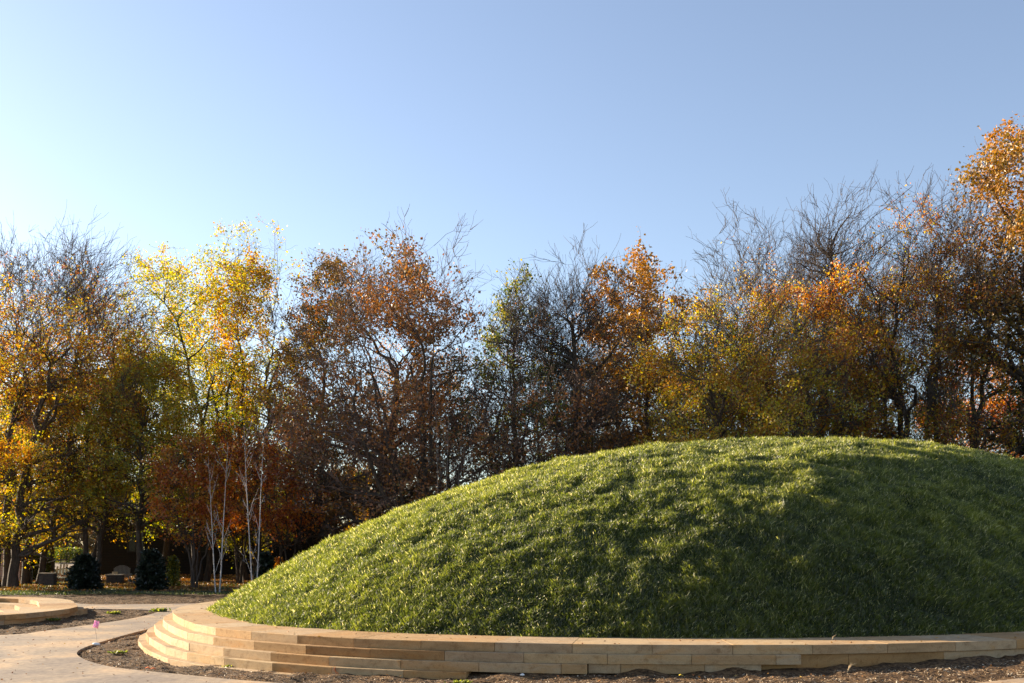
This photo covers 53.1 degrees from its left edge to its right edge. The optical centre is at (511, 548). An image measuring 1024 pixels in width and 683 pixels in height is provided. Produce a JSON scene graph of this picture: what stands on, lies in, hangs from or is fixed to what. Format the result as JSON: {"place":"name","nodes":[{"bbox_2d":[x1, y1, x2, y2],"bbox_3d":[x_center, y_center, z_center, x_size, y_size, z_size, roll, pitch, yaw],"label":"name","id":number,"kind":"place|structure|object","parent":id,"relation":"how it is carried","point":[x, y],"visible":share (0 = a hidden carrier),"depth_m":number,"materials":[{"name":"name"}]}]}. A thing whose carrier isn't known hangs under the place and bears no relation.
{"place":"outdoors","nodes":[
{"label":"outdoors","id":0,"kind":"place"},
{"bbox_2d":[55,557,96,568],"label":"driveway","id":1,"kind":"structure","parent":0,"point":[65,563],"depth_m":87.20,"materials":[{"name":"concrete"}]},
{"bbox_2d":[0,552,250,594],"bbox_3d":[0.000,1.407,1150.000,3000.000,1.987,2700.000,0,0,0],"label":"ground","id":2,"kind":"structure","parent":0,"point":[226,577],"depth_m":63.67,"materials":[{"name":"brown soil"}]},
{"bbox_2d":[0,519,40,579],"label":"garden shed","id":3,"kind":"structure","parent":2,"relation":"on","point":[19,572],"depth_m":70.05,"materials":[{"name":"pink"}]},
{"bbox_2d":[0,363,45,549],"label":"amber tree","id":4,"kind":"object","parent":2,"relation":"on","point":[21,452],"visible":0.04,"depth_m":66.23,"materials":[{"name":"yellow plant"}]},
{"bbox_2d":[19,560,66,582],"bbox_3d":[-28.791,1.476,63.618,4.637,1.648,0.361,0,0,-41],"label":"handrail","id":5,"kind":"object","parent":2,"relation":"on","point":[46,562],"visible":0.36,"depth_m":63.81,"materials":[{"name":"metal"}]},
{"bbox_2d":[30,552,57,578],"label":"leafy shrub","id":6,"kind":"object","parent":2,"relation":"on","point":[35,568],"visible":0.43,"depth_m":71.57,"materials":[{"name":"green plant"}]},
{"bbox_2d":[37,573,57,585],"bbox_3d":[-27.200,1.808,60.000,1.000,0.775,0.550,0,0,0],"label":"stone table","id":7,"kind":"object","parent":2,"relation":"on","point":[46,579],"visible":0.94,"depth_m":59.77,"materials":[{"name":"grey stone"}]},
{"bbox_2d":[3,365,96,572],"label":"amber tree","id":8,"kind":"object","parent":2,"relation":"on","point":[53,553],"visible":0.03,"depth_m":71.95,"materials":[{"name":"yellow plant"}]},
{"bbox_2d":[50,564,70,576],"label":"garden chair","id":9,"kind":"object","parent":2,"relation":"on","point":[56,571],"visible":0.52,"depth_m":70.31,"materials":[{"name":"beige wood"}]},
{"bbox_2d":[36,503,98,556],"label":"tree","id":10,"kind":"object","parent":2,"relation":"on","point":[91,540],"visible":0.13,"depth_m":95.32,"materials":[{"name":"green plant"}]},
{"bbox_2d":[48,547,89,562],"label":"leafy shrub","id":11,"kind":"object","parent":2,"relation":"on","point":[72,551],"visible":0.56,"depth_m":89.14,"materials":[{"name":"green plant"}]},
{"bbox_2d":[0,205,165,583],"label":"honey locust tree","id":12,"kind":"object","parent":2,"relation":"on","point":[26,578],"visible":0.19,"depth_m":60.56,"materials":[{"name":"orange plant"}]},
{"bbox_2d":[68,489,98,550],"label":"tree","id":13,"kind":"object","parent":2,"relation":"on","point":[93,534],"visible":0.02,"depth_m":120.37,"materials":[{"name":"green plant"}]},
{"bbox_2d":[63,553,109,590],"bbox_3d":[-22.521,1.258,54.036,2.119,2.137,2.251,0,0,-43],"label":"juniper bush","id":14,"kind":"object","parent":2,"relation":"on","point":[83,573],"visible":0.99,"depth_m":53.61,"materials":[{"name":"green plant"}]},
{"bbox_2d":[0,213,177,586],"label":"honey locust tree","id":15,"kind":"object","parent":2,"relation":"on","point":[13,554],"visible":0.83,"depth_m":56.66,"materials":[{"name":"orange plant"}]},
{"bbox_2d":[40,347,159,579],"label":"amber tree","id":16,"kind":"object","parent":2,"relation":"on","point":[99,520],"visible":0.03,"depth_m":65.83,"materials":[{"name":"yellow plant"}]},
{"bbox_2d":[0,220,201,574],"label":"honey locust tree","id":17,"kind":"object","parent":2,"relation":"on","point":[97,552],"visible":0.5,"depth_m":58.50,"materials":[{"name":"orange plant"}]},
{"bbox_2d":[105,574,124,583],"bbox_3d":[-24.413,1.887,63.000,1.050,0.615,0.550,0,0,0],"label":"stone table","id":18,"kind":"object","parent":2,"relation":"on","point":[115,578],"visible":0.94,"depth_m":62.78,"materials":[{"name":"grey stone"}]},
{"bbox_2d":[109,565,131,581],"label":"garden bench","id":19,"kind":"object","parent":2,"relation":"on","point":[124,570],"visible":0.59,"depth_m":66.31,"materials":[{"name":"grey wood"}]},
{"bbox_2d":[0,581,247,594],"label":"lawn grass","id":20,"kind":"structure","parent":2,"relation":"on","point":[104,591],"depth_m":51.13,"materials":[{"name":"plant"}]},
{"bbox_2d":[0,573,252,591],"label":"fallen leaves","id":21,"kind":"object","parent":2,"relation":"on","point":[128,584],"visible":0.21,"depth_m":58.90,"materials":[{"name":"brown plant"}]},
{"bbox_2d":[57,326,231,580],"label":"yellow leaf tree","id":22,"kind":"object","parent":2,"relation":"on","point":[151,375],"visible":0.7,"depth_m":57.36,"materials":[{"name":"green plant"}]},
{"bbox_2d":[129,547,171,590],"bbox_3d":[-18.697,1.144,52.970,2.120,2.430,2.166,0,0,0],"label":"juniper bush","id":23,"kind":"object","parent":2,"relation":"on","point":[151,569],"visible":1,"depth_m":52.60,"materials":[{"name":"green plant"}]},
{"bbox_2d":[165,555,181,585],"bbox_3d":[-19.197,1.325,58.050,1.033,2.011,1.097,0,0,0],"label":"leafy shrub","id":24,"kind":"object","parent":2,"relation":"on","point":[173,573],"visible":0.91,"depth_m":57.84,"materials":[{"name":"green plant"}]},
{"bbox_2d":[101,241,252,576],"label":"yellow leaf tree","id":25,"kind":"object","parent":2,"relation":"on","point":[166,545],"visible":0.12,"depth_m":72.26,"materials":[{"name":"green plant"}]},
{"bbox_2d":[137,423,252,587],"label":"crabapple tree","id":26,"kind":"object","parent":2,"relation":"on","point":[174,472],"visible":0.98,"depth_m":55.25,"materials":[{"name":"brown plant"}]},
{"bbox_2d":[136,341,264,575],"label":"amber tree","id":27,"kind":"object","parent":2,"relation":"on","point":[199,372],"visible":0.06,"depth_m":73.31,"materials":[{"name":"yellow plant"}]},
{"bbox_2d":[108,218,296,581],"bbox_3d":[-20.337,-9.411,65.514,12.627,23.664,12.108,0,0,0],"label":"yellow leaf tree","id":28,"kind":"object","parent":2,"relation":"on","point":[200,357],"visible":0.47,"depth_m":64.89,"materials":[{"name":"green plant"}]},
{"bbox_2d":[93,486,335,574],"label":"dark house","id":29,"kind":"structure","parent":2,"relation":"on","point":[114,555],"depth_m":75.97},
{"bbox_2d":[127,531,144,551],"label":"window","id":30,"kind":"structure","parent":29,"relation":"in","point":[131,545],"depth_m":75.95,"materials":[{"name":"black glass"}]},
{"bbox_2d":[185,531,207,551],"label":"window","id":31,"kind":"structure","parent":29,"relation":"in","point":[203,549],"depth_m":75.95,"materials":[{"name":"black glass"}]},
{"bbox_2d":[204,442,230,592],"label":"birch tree","id":32,"kind":"object","parent":2,"relation":"on","point":[219,526],"visible":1,"depth_m":50.46,"materials":[{"name":"white plant"}]},
{"bbox_2d":[194,409,280,583],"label":"crabapple tree","id":33,"kind":"object","parent":2,"relation":"on","point":[240,453],"visible":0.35,"depth_m":62.66,"materials":[{"name":"brown plant"}]},
{"bbox_2d":[173,213,334,580],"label":"yellow leaf tree","id":34,"kind":"object","parent":2,"relation":"on","point":[233,382],"visible":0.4,"depth_m":66.50,"materials":[{"name":"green plant"}]},
{"bbox_2d":[239,418,269,580],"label":"birch tree","id":35,"kind":"object","parent":2,"relation":"on","point":[250,549],"visible":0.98,"depth_m":47.95,"materials":[{"name":"white plant"}]},
{"bbox_2d":[252,551,276,579],"bbox_3d":[-13.457,1.205,55.984,1.436,2.239,1.470,0,0,38],"label":"leafy shrub","id":36,"kind":"object","parent":2,"relation":"on","point":[266,559],"visible":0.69,"depth_m":55.77,"materials":[{"name":"green plant"}]},
{"bbox_2d":[261,529,267,551],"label":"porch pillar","id":37,"kind":"structure","parent":2,"relation":"on","point":[266,542],"depth_m":73.75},
{"bbox_2d":[198,330,331,528],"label":"amber tree","id":38,"kind":"object","parent":2,"relation":"on","point":[267,359],"visible":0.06,"depth_m":73.20,"materials":[{"name":"orange plant"}]},
{"bbox_2d":[219,414,338,564],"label":"crabapple tree","id":39,"kind":"object","parent":2,"relation":"on","point":[286,511],"visible":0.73,"depth_m":59.21,"materials":[{"name":"brown plant"}]},
{"bbox_2d":[274,557,284,567],"bbox_3d":[-13.623,1.370,59.988,1.130,1.908,1.076,0,0,0],"label":"leafy shrub","id":40,"kind":"object","parent":2,"relation":"on","point":[278,561],"visible":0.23,"depth_m":59.88,"materials":[{"name":"orange plant"}]},
{"bbox_2d":[267,358,371,544],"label":"amber tree","id":41,"kind":"object","parent":2,"relation":"on","point":[319,537],"visible":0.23,"depth_m":63.48,"materials":[{"name":"brown plant"}]},
{"bbox_2d":[262,244,384,542],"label":"oak tree","id":42,"kind":"object","parent":2,"relation":"on","point":[290,360],"visible":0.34,"depth_m":65.67,"materials":[{"name":"brown plant"}]},
{"bbox_2d":[313,456,373,538],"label":"tree","id":43,"kind":"object","parent":2,"relation":"on","point":[345,521],"visible":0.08,"depth_m":76.78,"materials":[{"name":"brown plant"}]},
{"bbox_2d":[258,226,509,533],"bbox_3d":[-7.278,-8.080,57.324,14.896,21.032,13.475,0,0,0],"label":"oak tree","id":44,"kind":"object","parent":2,"relation":"on","point":[325,481],"visible":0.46,"depth_m":56.67,"materials":[{"name":"brown plant"}]},
{"bbox_2d":[355,449,415,518],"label":"tree","id":45,"kind":"object","parent":2,"relation":"on","point":[396,473],"visible":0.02,"depth_m":75.57,"materials":[{"name":"brown plant"}]},
{"bbox_2d":[331,333,441,534],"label":"amber tree","id":46,"kind":"object","parent":2,"relation":"on","point":[383,388],"visible":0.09,"depth_m":69.29,"materials":[{"name":"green plant"}]},
{"bbox_2d":[208,204,664,535],"bbox_3d":[-3.407,-7.007,49.059,21.121,18.748,15.735,0,0,21],"label":"russet tree","id":47,"kind":"object","parent":2,"relation":"on","point":[424,489],"visible":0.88,"depth_m":48.25,"materials":[{"name":"brown plant"}]},
{"bbox_2d":[429,383,448,490],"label":"sapling","id":48,"kind":"object","parent":2,"relation":"on","point":[443,443],"visible":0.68,"depth_m":46.00,"materials":[{"name":"brown plant"}]},
{"bbox_2d":[389,348,503,496],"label":"amber tree","id":49,"kind":"object","parent":2,"relation":"on","point":[432,413],"visible":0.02,"depth_m":65.42,"materials":[{"name":"brown plant"}]},
{"bbox_2d":[443,345,547,485],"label":"olive tree","id":50,"kind":"object","parent":2,"relation":"on","point":[493,406],"visible":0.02,"depth_m":67.53,"materials":[{"name":"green plant"}]},
{"bbox_2d":[456,258,564,476],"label":"greenish tree","id":51,"kind":"object","parent":2,"relation":"on","point":[503,314],"visible":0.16,"depth_m":63.80,"materials":[{"name":"green plant"}]},
{"bbox_2d":[410,265,656,484],"bbox_3d":[0.421,-6.499,54.999,12.012,17.380,12.928,0,0,23],"label":"bare tree","id":52,"kind":"object","parent":2,"relation":"on","point":[527,377],"visible":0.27,"depth_m":53.37,"materials":[{"name":"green plant"}]},
{"bbox_2d":[524,378,604,463],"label":"olive tree","id":53,"kind":"object","parent":2,"relation":"on","point":[555,418],"visible":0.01,"depth_m":68.58,"materials":[{"name":"green plant"}]},
{"bbox_2d":[451,222,678,468],"bbox_3d":[3.405,-7.046,53.102,10.439,18.360,13.922,0,0,18],"label":"bare tree","id":54,"kind":"object","parent":2,"relation":"on","point":[572,356],"visible":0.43,"depth_m":50.70,"materials":[{"name":"brown plant"}]},
{"bbox_2d":[558,255,667,451],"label":"amber maple tree","id":55,"kind":"object","parent":2,"relation":"on","point":[607,295],"visible":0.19,"depth_m":63.34,"materials":[{"name":"orange plant"}]},
{"bbox_2d":[594,345,677,447],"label":"olive tree","id":56,"kind":"object","parent":2,"relation":"on","point":[635,405],"visible":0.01,"depth_m":64.67,"materials":[{"name":"green plant"}]},
{"bbox_2d":[572,226,725,454],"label":"amber maple tree","id":57,"kind":"object","parent":2,"relation":"on","point":[646,272],"visible":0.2,"depth_m":60.58,"materials":[{"name":"orange plant"}]},
{"bbox_2d":[637,392,704,441],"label":"olive tree","id":58,"kind":"object","parent":2,"relation":"on","point":[666,420],"visible":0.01,"depth_m":60.76,"materials":[{"name":"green plant"}]},
{"bbox_2d":[642,281,777,442],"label":"yellow leaf tree","id":59,"kind":"object","parent":2,"relation":"on","point":[695,326],"visible":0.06,"depth_m":56.83,"materials":[{"name":"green plant"}]},
{"bbox_2d":[588,229,901,445],"bbox_3d":[10.138,-6.250,46.054,11.697,16.420,10.690,0,0,-35],"label":"honey locust tree","id":60,"kind":"object","parent":2,"relation":"on","point":[784,404],"visible":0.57,"depth_m":44.79,"materials":[{"name":"yellow plant"}]},
{"bbox_2d":[679,187,904,437],"bbox_3d":[14.821,-8.438,53.333,12.698,20.605,11.894,0,0,0],"label":"honey locust tree","id":61,"kind":"object","parent":2,"relation":"on","point":[769,262],"visible":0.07,"depth_m":53.44,"materials":[{"name":"brown plant"}]},
{"bbox_2d":[707,255,882,438],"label":"honey locust tree","id":62,"kind":"object","parent":2,"relation":"on","point":[805,296],"visible":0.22,"depth_m":48.80,"materials":[{"name":"orange plant"}]},
{"bbox_2d":[746,165,938,439],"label":"honey locust tree","id":63,"kind":"object","parent":2,"relation":"on","point":[824,251],"visible":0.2,"depth_m":51.19,"materials":[{"name":"brown plant"}]},
{"bbox_2d":[795,240,932,439],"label":"honey locust tree","id":64,"kind":"object","parent":2,"relation":"on","point":[891,273],"visible":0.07,"depth_m":55.38,"materials":[{"name":"orange plant"}]},
{"bbox_2d":[796,166,1016,446],"bbox_3d":[19.737,-8.636,51.014,12.479,21.026,10.799,0,0,-41],"label":"honey locust tree","id":65,"kind":"object","parent":2,"relation":"on","point":[891,380],"visible":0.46,"depth_m":49.62,"materials":[{"name":"brown plant"}]},
{"bbox_2d":[899,404,931,439],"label":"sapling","id":66,"kind":"object","parent":2,"relation":"on","point":[912,424],"visible":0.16,"depth_m":49.02,"materials":[{"name":"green plant"}]},
{"bbox_2d":[859,164,1023,457],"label":"honey locust tree","id":67,"kind":"object","parent":2,"relation":"on","point":[975,436],"visible":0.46,"depth_m":48.50,"materials":[{"name":"orange plant"}]},
{"bbox_2d":[910,345,1023,459],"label":"orange maple tree","id":68,"kind":"object","parent":2,"relation":"on","point":[995,415],"visible":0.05,"depth_m":58.60,"materials":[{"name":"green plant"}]},
{"bbox_2d":[924,111,1023,456],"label":"maple tree","id":69,"kind":"object","parent":2,"relation":"on","point":[998,158],"visible":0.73,"depth_m":48.86,"materials":[{"name":"orange plant"}]},
{"bbox_2d":[989,356,1023,458],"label":"olive tree","id":70,"kind":"object","parent":2,"relation":"on","point":[1018,403],"visible":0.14,"depth_m":49.91,"materials":[{"name":"orange plant"}]},
{"bbox_2d":[0,593,1023,682],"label":"soil bed","id":71,"kind":"object","parent":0,"point":[973,661],"visible":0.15,"depth_m":16.06,"materials":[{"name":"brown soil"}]},
{"bbox_2d":[0,597,77,624],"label":"council ring","id":72,"kind":"object","parent":71,"relation":"on","point":[16,610],"visible":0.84,"depth_m":33.06,"materials":[{"name":"stone"}]},
{"bbox_2d":[46,617,60,620],"bbox_3d":[-13.908,2.133,31.069,0.426,0.110,0.378,0,0,-33],"label":"weed plant","id":73,"kind":"object","parent":71,"relation":"on","point":[52,618],"visible":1,"depth_m":31.05,"materials":[{"name":"green plant"}]},
{"bbox_2d":[76,607,87,614],"bbox_3d":[-14.745,2.150,34.307,0.888,0.300,1.935,0,0,0],"label":"seat stone","id":74,"kind":"object","parent":71,"relation":"on","point":[82,610],"visible":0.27,"depth_m":34.20,"materials":[{"name":"stone"}]},
{"bbox_2d":[93,620,99,637],"bbox_3d":[-9.744,1.963,23.995,0.174,0.575,0.048,0,0,0],"label":"marker flag","id":75,"kind":"object","parent":71,"relation":"on","point":[96,624],"visible":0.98,"depth_m":24.00,"materials":[{"name":"plastic"}]},
{"bbox_2d":[106,611,122,613],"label":"weed plant","id":76,"kind":"object","parent":71,"relation":"on","point":[113,612],"visible":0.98,"depth_m":34.16,"materials":[{"name":"green plant"}]},
{"bbox_2d":[107,649,127,653],"bbox_3d":[-8.227,2.141,21.326,0.427,0.092,0.270,0,0,28],"label":"weed plant","id":77,"kind":"object","parent":71,"relation":"on","point":[117,651],"visible":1,"depth_m":21.28,"materials":[{"name":"green plant"}]},
{"bbox_2d":[149,608,170,611],"bbox_3d":[-12.188,2.107,35.510,0.671,0.176,0.567,0,0,20],"label":"weed plant","id":78,"kind":"object","parent":71,"relation":"on","point":[159,610],"visible":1,"depth_m":35.43,"materials":[{"name":"green plant"}]},
{"bbox_2d":[444,680,471,682],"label":"weed plant","id":79,"kind":"object","parent":71,"relation":"on","point":[461,681],"visible":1,"depth_m":15.18,"materials":[{"name":"green plant"}]},
{"bbox_2d":[138,600,1023,678],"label":"stone step ring","id":80,"kind":"object","parent":71,"relation":"on","point":[190,635],"visible":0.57,"depth_m":16.59,"materials":[{"name":"stone"}]},
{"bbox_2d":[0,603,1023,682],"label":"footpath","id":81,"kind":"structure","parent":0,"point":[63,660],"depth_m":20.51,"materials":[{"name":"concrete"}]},
{"bbox_2d":[1,601,1018,682],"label":"blown leaves","id":82,"kind":"object","parent":81,"relation":"on","point":[356,633],"visible":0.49,"depth_m":17.73,"materials":[{"name":"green plant"}]},
{"bbox_2d":[0,0,1023,544],"label":"sky","id":83,"kind":"structure","parent":0,"point":[324,120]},
{"bbox_2d":[205,435,1023,638],"bbox_3d":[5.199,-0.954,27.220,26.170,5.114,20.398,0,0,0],"label":"mound grass","id":84,"kind":"structure","parent":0,"point":[251,601],"depth_m":20.43,"materials":[{"name":"green plant"}]}
]}

